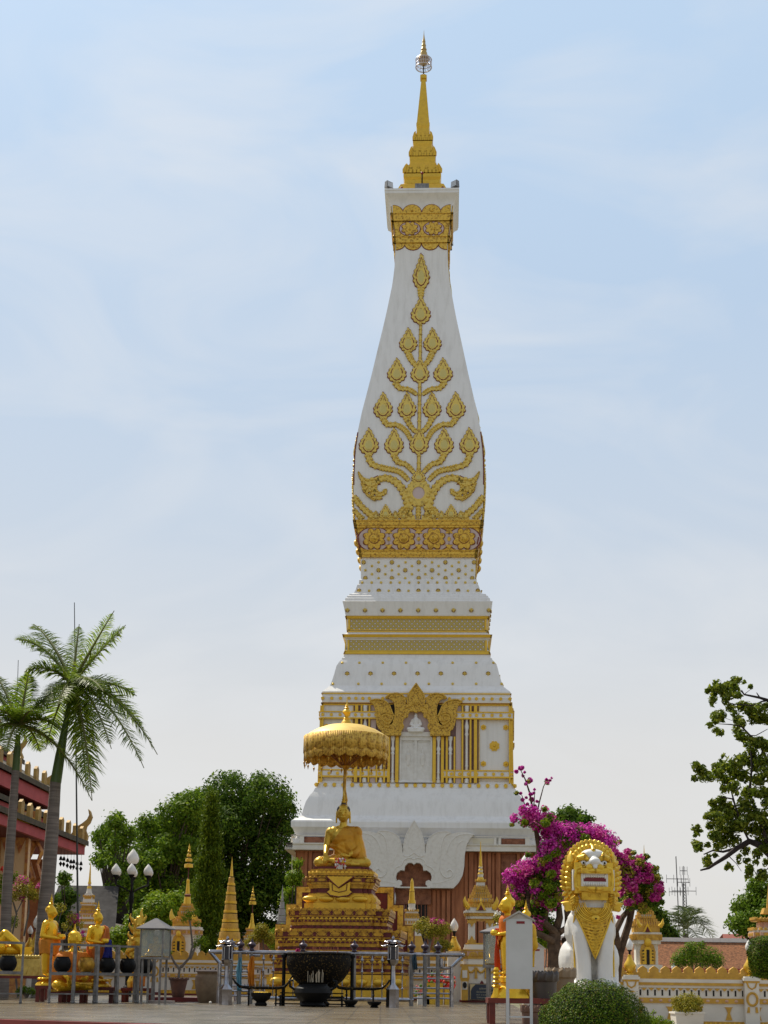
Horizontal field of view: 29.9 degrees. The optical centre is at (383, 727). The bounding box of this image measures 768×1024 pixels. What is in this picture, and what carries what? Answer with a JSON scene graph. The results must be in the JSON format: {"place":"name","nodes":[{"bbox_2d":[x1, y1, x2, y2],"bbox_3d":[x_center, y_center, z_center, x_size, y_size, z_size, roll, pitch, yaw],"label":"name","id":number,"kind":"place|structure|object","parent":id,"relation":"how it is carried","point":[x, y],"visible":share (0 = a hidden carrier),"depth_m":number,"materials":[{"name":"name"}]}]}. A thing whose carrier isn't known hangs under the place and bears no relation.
{"place":"outdoors","nodes":[
{"label":"outdoors","id":0,"kind":"place"},
{"bbox_2d":[0,955,44,975],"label":"reclining plinth","id":1,"kind":"structure","parent":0,"point":[32,965],"depth_m":29.80,"materials":[{"name":"gold metal"}]},
{"bbox_2d":[0,929,32,954],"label":"reclining statue","id":2,"kind":"object","parent":1,"relation":"on","point":[8,949],"visible":0.8,"depth_m":30.08,"materials":[{"name":"gold metal"}]},
{"bbox_2d":[79,862,96,951],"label":"shrine spire","id":3,"kind":"structure","parent":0,"point":[88,909],"depth_m":56.34,"materials":[{"name":"gold metal"}]},
{"bbox_2d":[25,926,272,994],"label":"crenellated wall","id":4,"kind":"structure","parent":0,"point":[201,961],"depth_m":42.38,"materials":[{"name":"beige paint"}]},
{"bbox_2d":[0,994,521,1023],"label":"terrace","id":5,"kind":"structure","parent":0,"point":[104,1010],"depth_m":20.79,"materials":[{"name":"tile"}]},
{"bbox_2d":[0,941,24,1003],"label":"metal stand","id":6,"kind":"object","parent":5,"relation":"on","point":[16,972],"visible":1,"depth_m":25.69,"materials":[{"name":"grey paint"}]},
{"bbox_2d":[0,955,16,970],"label":"alms bowl","id":7,"kind":"object","parent":6,"relation":"on","point":[8,962],"visible":0.99,"depth_m":25.73,"materials":[{"name":"black metal"}]},
{"bbox_2d":[12,875,39,996],"bbox_3d":[-8.441,4.848,33.609,0.828,2.846,0.666,1,-10,0],"label":"shrub","id":8,"kind":"object","parent":5,"relation":"on","point":[23,884],"visible":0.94,"depth_m":33.71,"materials":[{"name":"green plant"}]},
{"bbox_2d":[0,673,91,996],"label":"royal palm","id":9,"kind":"object","parent":5,"relation":"on","point":[19,716],"visible":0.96,"depth_m":33.68,"materials":[{"name":"green plant"}]},
{"bbox_2d":[0,720,92,992],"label":"temple hall","id":10,"kind":"structure","parent":5,"relation":"on","point":[33,794],"depth_m":42.27,"materials":[{"name":"red"}]},
{"bbox_2d":[35,985,70,1001],"bbox_3d":[-6.357,5.120,27.718,0.620,0.310,0.500,1,-10,0],"label":"red table","id":11,"kind":"object","parent":5,"relation":"on","point":[39,996],"visible":0.66,"depth_m":27.50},
{"bbox_2d":[35,977,51,985],"bbox_3d":[-6.456,4.888,27.758,0.480,0.160,0.480,1,-10,0],"label":"lotus pedestal","id":12,"kind":"object","parent":11,"relation":"on","point":[44,981],"visible":0.52,"depth_m":27.59,"materials":[{"name":"gold metal"}]},
{"bbox_2d":[39,896,65,976],"bbox_3d":[-6.458,4.021,27.915,0.493,1.602,0.557,6,-11,-29],"label":"standing statue","id":13,"kind":"object","parent":12,"relation":"on","point":[49,934],"visible":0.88,"depth_m":27.74,"materials":[{"name":"gold metal"}]},
{"bbox_2d":[47,943,76,1002],"bbox_3d":[-5.949,4.534,26.603,0.476,1.088,0.396,3,-10,-14],"label":"metal stand","id":14,"kind":"object","parent":5,"relation":"on","point":[51,973],"visible":0.95,"depth_m":26.44,"materials":[{"name":"grey paint"}]},
{"bbox_2d":[54,957,70,971],"bbox_3d":[-5.947,4.383,26.630,0.320,0.295,0.320,1,-10,0],"label":"alms bowl","id":15,"kind":"object","parent":14,"relation":"on","point":[62,964],"visible":0.98,"depth_m":26.52,"materials":[{"name":"black metal"}]},
{"bbox_2d":[57,990,87,1002],"bbox_3d":[-5.935,5.120,27.465,0.500,0.234,0.420,1,-10,0],"label":"red table","id":16,"kind":"object","parent":5,"relation":"on","point":[82,998],"visible":0.64,"depth_m":27.27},
{"bbox_2d":[51,924,93,990],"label":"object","id":17,"kind":"object","parent":16,"relation":"on","point":[64,982],"visible":0.59,"depth_m":27.35,"materials":[{"name":"gold metal"}]},
{"bbox_2d":[0,1019,144,1023],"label":"terrace kerb","id":18,"kind":"structure","parent":5,"relation":"on","point":[8,1021],"depth_m":15.83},
{"bbox_2d":[61,911,85,951],"bbox_3d":[-7.076,5.145,32.677,0.569,1.970,0.432,3,-10,-13],"label":"shrub","id":19,"kind":"object","parent":5,"relation":"on","point":[73,920],"visible":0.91,"depth_m":32.70,"materials":[{"name":"green plant"}]},
{"bbox_2d":[74,602,78,950],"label":"flag pole","id":20,"kind":"object","parent":5,"relation":"on","point":[77,887],"visible":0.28,"depth_m":42.02,"materials":[{"name":"grey"}]},
{"bbox_2d":[14,611,157,997],"bbox_3d":[-7.243,1.761,34.138,3.599,9.140,2.853,1,-10,0],"label":"royal palm","id":21,"kind":"object","parent":5,"relation":"on","point":[75,685],"visible":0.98,"depth_m":34.28,"materials":[{"name":"green plant"}]},
{"bbox_2d":[74,944,99,1002],"bbox_3d":[-5.588,4.609,26.997,0.476,1.088,0.396,3,-10,-14],"label":"metal stand","id":22,"kind":"object","parent":5,"relation":"on","point":[92,974],"visible":0.7,"depth_m":26.84,"materials":[{"name":"grey paint"}]},
{"bbox_2d":[78,957,94,972],"bbox_3d":[-5.586,4.457,27.024,0.320,0.295,0.320,1,-10,0],"label":"alms bowl","id":23,"kind":"object","parent":22,"relation":"on","point":[86,964],"visible":1,"depth_m":26.91,"materials":[{"name":"gold metal"}]},
{"bbox_2d":[87,987,114,1002],"bbox_3d":[-5.518,5.156,27.815,0.660,0.295,0.500,1,-10,0],"label":"red table","id":24,"kind":"object","parent":5,"relation":"on","point":[111,989],"visible":0.41,"depth_m":27.59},
{"bbox_2d":[90,979,110,986],"bbox_3d":[-5.542,4.936,27.853,0.499,0.150,0.499,1,-10,0],"label":"lotus pedestal","id":25,"kind":"object","parent":24,"relation":"on","point":[102,983],"visible":0.61,"depth_m":27.70,"materials":[{"name":"gold metal"}]},
{"bbox_2d":[86,902,111,978],"bbox_3d":[-5.542,4.117,27.968,0.510,1.505,0.512,5,-11,-21],"label":"standing statue","id":26,"kind":"object","parent":25,"relation":"on","point":[97,933],"visible":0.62,"depth_m":27.88,"materials":[{"name":"gold metal"}]},
{"bbox_2d":[92,945,120,1002],"bbox_3d":[-5.278,4.682,27.391,0.476,1.088,0.396,3,-10,-14],"label":"metal stand","id":27,"kind":"object","parent":5,"relation":"on","point":[104,974],"visible":0.79,"depth_m":27.23,"materials":[{"name":"grey paint"}]},
{"bbox_2d":[99,958,114,972],"bbox_3d":[-5.276,4.531,27.418,0.320,0.295,0.320,1,-10,0],"label":"alms bowl","id":28,"kind":"object","parent":27,"relation":"on","point":[106,965],"visible":0.97,"depth_m":27.30,"materials":[{"name":"black metal"}]},
{"bbox_2d":[113,945,140,1002],"bbox_3d":[-4.956,4.756,27.785,0.476,1.088,0.396,3,-10,-14],"label":"metal stand","id":29,"kind":"object","parent":5,"relation":"on","point":[137,974],"visible":0.71,"depth_m":27.64,"materials":[{"name":"grey paint"}]},
{"bbox_2d":[120,958,135,972],"bbox_3d":[-4.954,4.604,27.812,0.320,0.295,0.320,1,-10,0],"label":"alms bowl","id":30,"kind":"object","parent":29,"relation":"on","point":[127,965],"visible":0.98,"depth_m":27.70,"materials":[{"name":"black metal"}]},
{"bbox_2d":[111,849,152,996],"bbox_3d":[-6.638,5.080,37.675,1.148,3.840,1.192,4,-10,-17],"label":"street lamp","id":31,"kind":"object","parent":5,"relation":"on","point":[132,860],"visible":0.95,"depth_m":37.67,"materials":[{"name":"white metal"}]},
{"bbox_2d":[121,988,150,1001],"bbox_3d":[-4.926,5.345,28.798,0.600,0.280,0.500,1,-10,0],"label":"red table","id":32,"kind":"object","parent":5,"relation":"on","point":[124,998],"visible":0.53,"depth_m":28.57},
{"bbox_2d":[125,909,147,987],"bbox_3d":[-4.976,4.425,28.952,0.422,1.585,0.401,10,-14,-44],"label":"flame hooded statue","id":33,"kind":"object","parent":32,"relation":"on","point":[134,939],"visible":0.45,"depth_m":28.91,"materials":[{"name":"gold metal"}]},
{"bbox_2d":[132,946,155,1002],"bbox_3d":[-4.689,4.829,28.179,0.416,1.088,0.396,3,-10,-14],"label":"metal stand","id":34,"kind":"object","parent":5,"relation":"on","point":[153,975],"visible":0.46,"depth_m":28.03,"materials":[{"name":"grey paint"}]},
{"bbox_2d":[136,918,175,1003],"bbox_3d":[-4.321,4.394,27.140,0.580,1.592,0.580,-1,-10,10],"label":"glass case","id":35,"kind":"object","parent":5,"relation":"on","point":[156,924],"visible":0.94,"depth_m":27.05,"materials":[{"name":"grey paint"}]},
{"bbox_2d":[144,935,164,956],"bbox_3d":[-4.318,4.125,27.146,0.309,0.419,0.309,-9,-14,44],"label":"boxed statuette","id":36,"kind":"object","parent":35,"relation":"on","point":[155,946],"visible":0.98,"depth_m":27.14,"materials":[{"name":"grey metal"}]},
{"bbox_2d":[155,997,198,1001],"bbox_3d":[-4.194,5.754,30.505,1.400,0.085,0.900,1,-10,0],"label":"red step","id":37,"kind":"object","parent":5,"relation":"on","point":[185,999],"visible":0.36,"depth_m":30.06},
{"bbox_2d":[168,977,188,996],"bbox_3d":[-4.354,5.494,30.500,0.440,0.418,0.440,1,-10,0],"label":"clay pot","id":38,"kind":"object","parent":37,"relation":"on","point":[178,986],"visible":0.97,"depth_m":30.36,"materials":[{"name":"brown ceramic"}]},
{"bbox_2d":[167,908,208,977],"bbox_3d":[-4.147,4.579,30.671,0.888,1.484,0.547,4,-10,-17],"label":"shrub","id":39,"kind":"object","parent":38,"relation":"in","point":[189,914],"visible":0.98,"depth_m":30.63,"materials":[{"name":"green plant"}]},
{"bbox_2d":[169,844,203,955],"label":"umbrella shrine","id":40,"kind":"object","parent":5,"relation":"on","point":[180,939],"visible":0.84,"depth_m":54.03,"materials":[{"name":"gold metal"}]},
{"bbox_2d":[171,931,185,954],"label":"arched window","id":41,"kind":"structure","parent":40,"relation":"in","point":[178,942],"depth_m":53.81,"materials":[{"name":"gold metal"}]},
{"bbox_2d":[195,970,216,1002],"bbox_3d":[-3.609,5.295,29.521,0.540,0.664,0.537,1,-10,0],"label":"stone jar","id":42,"kind":"object","parent":5,"relation":"on","point":[206,985],"visible":0.8,"depth_m":29.31,"materials":[{"name":"stone"}]},
{"bbox_2d":[216,862,239,955],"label":"tiered cone","id":43,"kind":"object","parent":5,"relation":"on","point":[229,929],"visible":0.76,"depth_m":51.39,"materials":[{"name":"gold metal"}]},
{"bbox_2d":[216,936,239,1004],"bbox_3d":[-2.962,4.563,27.113,0.456,1.286,0.408,1,-10,0],"label":"lantern post","id":44,"kind":"object","parent":5,"relation":"on","point":[226,989],"visible":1,"depth_m":27.06,"materials":[{"name":"metal"}]},
{"bbox_2d":[244,922,274,991],"bbox_3d":[-3.428,6.375,39.581,0.900,2.035,0.618,1,-10,0],"label":"shrub","id":45,"kind":"object","parent":5,"relation":"on","point":[259,933],"visible":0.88,"depth_m":39.56,"materials":[{"name":"green plant"}]},
{"bbox_2d":[251,992,271,1005],"bbox_3d":[-2.256,4.975,26.433,0.380,0.256,0.380,1,-10,0],"label":"black basin","id":46,"kind":"object","parent":5,"relation":"on","point":[260,998],"visible":0.99,"depth_m":26.32,"materials":[{"name":"black metal"}]},
{"bbox_2d":[232,975,293,1005],"bbox_3d":[-2.254,4.870,26.756,1.150,0.575,0.060,1,-10,0],"label":"candle rack","id":47,"kind":"object","parent":5,"relation":"on","point":[267,987],"visible":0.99,"depth_m":26.74,"materials":[{"name":"brown metal"}]},
{"bbox_2d":[289,970,337,1006],"bbox_3d":[-1.301,4.766,26.370,0.696,0.671,0.700,10,-13,-41],"label":"incense pot","id":48,"kind":"object","parent":5,"relation":"on","point":[313,994],"visible":1,"depth_m":26.13,"materials":[{"name":"black metal"}]},
{"bbox_2d":[281,952,354,1005],"bbox_3d":[-1.234,4.745,27.186,1.236,0.996,1.236,-8,-13,40],"label":"incense burner","id":49,"kind":"object","parent":5,"relation":"on","point":[305,966],"visible":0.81,"depth_m":26.78,"materials":[{"name":"black metal"}]},
{"bbox_2d":[208,938,464,1006],"bbox_3d":[-0.961,5.717,33.490,5.115,1.279,10.118,1,-10,0],"label":"steel railing","id":50,"kind":"object","parent":5,"relation":"on","point":[354,946],"visible":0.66,"depth_m":28.58,"materials":[{"name":"metal"}]},
{"bbox_2d":[265,866,413,997],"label":"statue plinth","id":51,"kind":"structure","parent":5,"relation":"on","point":[342,910],"depth_m":35.54,"materials":[{"name":"gold metal"}]},
{"bbox_2d":[314,791,370,866],"bbox_3d":[-1.051,2.610,36.932,1.468,2.078,0.854,1,-10,0],"label":"seated statue","id":52,"kind":"object","parent":51,"relation":"on","point":[343,839],"visible":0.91,"depth_m":36.78,"materials":[{"name":"gold metal"}]},
{"bbox_2d":[303,701,388,821],"bbox_3d":[-1.011,1.865,37.595,2.243,5.513,2.243,1,-10,0],"label":"ceremonial parasol","id":53,"kind":"object","parent":51,"relation":"on","point":[346,744],"visible":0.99,"depth_m":37.10,"materials":[{"name":"gold metal"}]},
{"bbox_2d":[331,977,389,1006],"bbox_3d":[-0.443,4.893,26.756,1.132,0.576,0.060,1,-10,0],"label":"candle rack","id":54,"kind":"object","parent":5,"relation":"on","point":[346,988],"visible":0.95,"depth_m":26.74,"materials":[{"name":"brown metal"}]},
{"bbox_2d":[381,936,405,1007],"bbox_3d":[0.161,4.441,26.228,0.456,1.298,0.408,1,-10,0],"label":"lantern post","id":55,"kind":"object","parent":5,"relation":"on","point":[392,994],"visible":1,"depth_m":26.17,"materials":[{"name":"metal"}]},
{"bbox_2d":[405,878,423,951],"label":"bud shrine","id":56,"kind":"object","parent":5,"relation":"on","point":[412,916],"visible":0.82,"depth_m":45.46,"materials":[{"name":"gold metal"}]},
{"bbox_2d":[412,916,451,982],"bbox_3d":[1.086,5.242,32.555,0.948,1.943,0.643,1,-10,0],"label":"shrub","id":57,"kind":"object","parent":5,"relation":"on","point":[431,927],"visible":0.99,"depth_m":32.61,"materials":[{"name":"green plant"}]},
{"bbox_2d":[408,950,462,999],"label":"crenellated wall","id":58,"kind":"structure","parent":5,"relation":"on","point":[418,982],"depth_m":37.47,"materials":[{"name":"white metal"}]},
{"bbox_2d":[427,972,445,1004],"bbox_3d":[1.088,5.603,31.002,0.501,0.692,0.441,1,-10,0],"label":"flower offering","id":59,"kind":"object","parent":5,"relation":"on","point":[431,984],"visible":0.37,"depth_m":30.80,"materials":[{"name":"gold plant"}]},
{"bbox_2d":[432,937,453,982],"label":"shrub","id":60,"kind":"object","parent":5,"relation":"on","point":[444,944],"visible":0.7,"depth_m":34.11,"materials":[{"name":"green plant"}]},
{"bbox_2d":[446,918,460,1001],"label":"lamp pillar","id":61,"kind":"structure","parent":5,"relation":"on","point":[456,948],"depth_m":35.88,"materials":[{"name":"white metal"}]},
{"bbox_2d":[459,842,499,1002],"bbox_3d":[2.390,4.780,35.625,1.029,3.952,1.212,0,-10,2],"label":"open shrine","id":62,"kind":"object","parent":5,"relation":"on","point":[480,905],"visible":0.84,"depth_m":35.34,"materials":[{"name":"beige paint"}]},
{"bbox_2d":[469,981,493,999],"bbox_3d":[2.386,6.357,34.889,0.625,0.468,0.070,1,-10,0],"label":"dedication plaque","id":63,"kind":"object","parent":62,"relation":"attached to","point":[477,991],"visible":0.62,"depth_m":34.86,"materials":[{"name":"blue"}]},
{"bbox_2d":[479,925,509,1018],"bbox_3d":[1.526,3.260,19.230,0.459,1.229,0.459,-1,-10,10],"label":"glass case","id":64,"kind":"object","parent":5,"relation":"on","point":[488,969],"visible":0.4,"depth_m":19.14,"materials":[{"name":"grey paint"}]},
{"bbox_2d":[486,998,549,1023],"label":"red table","id":65,"kind":"object","parent":5,"relation":"on","point":[490,1002],"visible":0.78,"depth_m":16.70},
{"bbox_2d":[491,975,529,997],"bbox_3d":[1.490,3.034,16.934,0.446,0.283,0.446,-1,-10,12],"label":"gold pedestal","id":66,"kind":"object","parent":65,"relation":"on","point":[518,993],"visible":0.39,"depth_m":16.76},
{"bbox_2d":[490,885,514,974],"bbox_3d":[1.460,2.386,17.054,0.348,1.064,0.341,-3,-11,21],"label":"standing statue","id":67,"kind":"object","parent":66,"relation":"on","point":[506,905],"visible":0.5,"depth_m":17.02,"materials":[{"name":"gold metal"}]},
{"bbox_2d":[503,911,534,1023],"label":"donation box","id":68,"kind":"object","parent":5,"relation":"on","point":[519,961],"visible":1,"depth_m":14.91,"materials":[{"name":"white"}]},
{"bbox_2d":[533,943,545,971],"bbox_3d":[1.944,3.224,18.323,0.227,0.995,0.171,0,-10,6],"label":"donation box","id":69,"kind":"object","parent":5,"relation":"on","point":[539,959],"visible":0.2,"depth_m":18.29,"materials":[{"name":"white"}]},
{"bbox_2d":[275,886,414,975],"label":"stepped backdrop","id":70,"kind":"structure","parent":0,"point":[385,896],"depth_m":38.62,"materials":[{"name":"gold metal"}]},
{"bbox_2d":[0,0,767,937],"label":"sky","id":71,"kind":"structure","parent":0,"point":[197,263],"materials":[{"name":"blue"}]},
{"bbox_2d":[504,1003,521,1007],"bbox_3d":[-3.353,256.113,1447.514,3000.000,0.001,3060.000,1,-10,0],"label":"ground","id":72,"kind":"structure","parent":0,"point":[517,1005],"depth_m":61.38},
{"bbox_2d":[54,869,80,950],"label":"broadleaf tree","id":73,"kind":"object","parent":72,"relation":"on","point":[68,897],"visible":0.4,"depth_m":60.99,"materials":[{"name":"green plant"}]},
{"bbox_2d":[56,885,128,953],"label":"house","id":74,"kind":"structure","parent":72,"relation":"on","point":[106,897],"depth_m":73.70,"materials":[{"name":"beige paint"}]},
{"bbox_2d":[89,809,150,912],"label":"broadleaf tree","id":75,"kind":"object","parent":72,"relation":"on","point":[113,837],"visible":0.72,"depth_m":75.93,"materials":[{"name":"green plant"}]},
{"bbox_2d":[110,888,194,953],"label":"broadleaf tree","id":76,"kind":"object","parent":72,"relation":"on","point":[160,905],"visible":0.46,"depth_m":63.34,"materials":[{"name":"green plant"}]},
{"bbox_2d":[122,786,204,943],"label":"broadleaf tree","id":77,"kind":"object","parent":72,"relation":"on","point":[164,852],"visible":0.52,"depth_m":90.29,"materials":[{"name":"green plant"}]},
{"bbox_2d":[190,787,228,955],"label":"column tree","id":78,"kind":"object","parent":72,"relation":"on","point":[209,896],"visible":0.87,"depth_m":59.53,"materials":[{"name":"green plant"}]},
{"bbox_2d":[181,768,301,939],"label":"broadleaf tree","id":79,"kind":"object","parent":72,"relation":"on","point":[263,841],"visible":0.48,"depth_m":97.87,"materials":[{"name":"green plant"}]},
{"bbox_2d":[243,888,259,955],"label":"umbrella shrine","id":80,"kind":"object","parent":72,"relation":"on","point":[249,929],"visible":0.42,"depth_m":61.33,"materials":[{"name":"gold metal"}]},
{"bbox_2d":[277,857,304,915],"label":"broadleaf tree","id":81,"kind":"object","parent":72,"relation":"on","point":[294,878],"visible":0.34,"depth_m":73.22,"materials":[{"name":"green plant"}]},
{"bbox_2d":[285,35,543,975],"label":"stupa","id":82,"kind":"object","parent":72,"relation":"on","point":[416,679],"visible":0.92,"depth_m":80.22,"materials":[{"name":"paint"}]},
{"bbox_2d":[404,905,426,942],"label":"base doorway","id":83,"kind":"structure","parent":82,"relation":"in","point":[422,908],"depth_m":75.26,"materials":[{"name":"black"}]},
{"bbox_2d":[399,732,432,782],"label":"door","id":84,"kind":"structure","parent":82,"relation":"in","point":[415,749],"depth_m":77.75,"materials":[{"name":"wood"}]},
{"bbox_2d":[216,932,747,972],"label":"cloister","id":85,"kind":"structure","parent":72,"relation":"on","point":[734,954],"depth_m":95.72,"materials":[{"name":"orange tile"}]},
{"bbox_2d":[520,1004,540,1023],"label":"plant pot","id":86,"kind":"object","parent":72,"relation":"on","point":[525,1010],"visible":0.71,"depth_m":16.01,"materials":[{"name":"ceramic"}]},
{"bbox_2d":[533,970,558,1020],"bbox_3d":[1.875,3.371,16.875,0.359,1.042,0.359,1,-10,0],"label":"plant pot","id":87,"kind":"object","parent":72,"relation":"on","point":[544,982],"visible":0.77,"depth_m":16.80,"materials":[{"name":"concrete"}]},
{"bbox_2d":[501,765,619,967],"bbox_3d":[2.724,2.154,21.966,1.907,3.214,1.164,1,-10,0],"label":"bougainvillea","id":88,"kind":"object","parent":72,"relation":"on","point":[538,878],"visible":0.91,"depth_m":21.74,"materials":[{"name":"purple plant"}]},
{"bbox_2d":[544,967,576,998],"bbox_3d":[2.158,3.472,17.569,0.394,1.092,0.394,1,-10,0],"label":"plant pot","id":89,"kind":"object","parent":72,"relation":"on","point":[567,975],"visible":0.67,"depth_m":17.48,"materials":[{"name":"stone"}]},
{"bbox_2d":[541,803,595,936],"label":"broadleaf tree","id":90,"kind":"object","parent":72,"relation":"on","point":[570,813],"visible":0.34,"depth_m":87.59,"materials":[{"name":"green plant"}]},
{"bbox_2d":[537,978,651,1023],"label":"clipped bush","id":91,"kind":"object","parent":72,"relation":"on","point":[591,1002],"visible":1,"depth_m":12.51,"materials":[{"name":"green plant"}]},
{"bbox_2d":[559,839,637,1016],"bbox_3d":[2.697,2.864,18.921,1.000,2.773,1.250,1,-10,-2],"label":"guardian lion","id":92,"kind":"object","parent":72,"relation":"on","point":[590,881],"visible":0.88,"depth_m":18.62},
{"bbox_2d":[629,851,663,971],"bbox_3d":[7.191,5.402,39.390,0.849,4.459,1.423,0,-10,2],"label":"gabled shrine","id":93,"kind":"object","parent":72,"relation":"on","point":[645,936],"visible":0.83,"depth_m":39.25,"materials":[{"name":"gold metal"}]},
{"bbox_2d":[640,938,655,964],"bbox_3d":[7.178,6.082,39.178,0.426,0.719,0.198,0,-10,2],"label":"arched window","id":94,"kind":"structure","parent":93,"relation":"in","point":[647,950],"depth_m":39.13,"materials":[{"name":"gold metal"}]},
{"bbox_2d":[654,906,684,937],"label":"broadleaf tree","id":95,"kind":"object","parent":72,"relation":"on","point":[667,929],"visible":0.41,"depth_m":102.44,"materials":[{"name":"green plant"}]},
{"bbox_2d":[663,905,717,937],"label":"coconut palm","id":96,"kind":"object","parent":72,"relation":"on","point":[685,916],"visible":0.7,"depth_m":110.91,"materials":[{"name":"green plant"}]},
{"bbox_2d":[670,940,725,972],"bbox_3d":[7.312,5.924,33.499,1.340,1.940,0.745,2,-10,-10],"label":"shrub","id":97,"kind":"object","parent":72,"relation":"on","point":[691,954],"visible":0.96,"depth_m":33.52,"materials":[{"name":"green plant"}]},
{"bbox_2d":[723,875,767,943],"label":"broadleaf tree","id":98,"kind":"object","parent":72,"relation":"on","point":[752,903],"visible":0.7,"depth_m":83.22,"materials":[{"name":"green plant"}]},
{"bbox_2d":[747,891,767,949],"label":"banded shrine","id":99,"kind":"object","parent":72,"relation":"on","point":[761,928],"visible":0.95,"depth_m":37.43,"materials":[{"name":"gold metal"}]},
{"bbox_2d":[522,902,537,966],"bbox_3d":[1.702,2.516,17.299,0.313,0.900,0.277,-1,-10,11],"label":"standing statue","id":100,"kind":"object","parent":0,"point":[526,911],"visible":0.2,"depth_m":17.19,"materials":[{"name":"gold metal"}]},
{"bbox_2d":[519,938,767,1023],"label":"crenellated wall","id":101,"kind":"structure","parent":0,"point":[733,995],"depth_m":30.49,"materials":[{"name":"white paint"}]},
{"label":"path","id":102,"kind":"structure","parent":0,"visible":0},
{"bbox_2d":[612,839,665,981],"bbox_3d":[4.260,3.053,24.270,0.974,2.427,1.246,-2,-10,13],"label":"bougainvillea","id":103,"kind":"object","parent":102,"relation":"on","point":[642,888],"visible":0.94,"depth_m":24.07,"materials":[{"name":"purple plant"}]},
{"bbox_2d":[669,1011,705,1023],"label":"planter box","id":104,"kind":"object","parent":102,"relation":"on","point":[682,1018],"visible":0.96,"depth_m":25.27,"materials":[{"name":"beige paint"}]},
{"bbox_2d":[670,991,704,1016],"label":"shrub","id":105,"kind":"object","parent":104,"relation":"in","point":[685,1003],"visible":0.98,"depth_m":25.47,"materials":[{"name":"green plant"}]},
{"bbox_2d":[690,675,767,881],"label":"overhanging tree","id":106,"kind":"object","parent":102,"relation":"on","point":[722,814],"visible":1,"depth_m":24.13,"materials":[{"name":"green plant"}]},
{"bbox_2d":[746,935,767,979],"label":"clipped hedge","id":107,"kind":"object","parent":102,"relation":"on","point":[757,958],"visible":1,"depth_m":18.63,"materials":[{"name":"green plant"}]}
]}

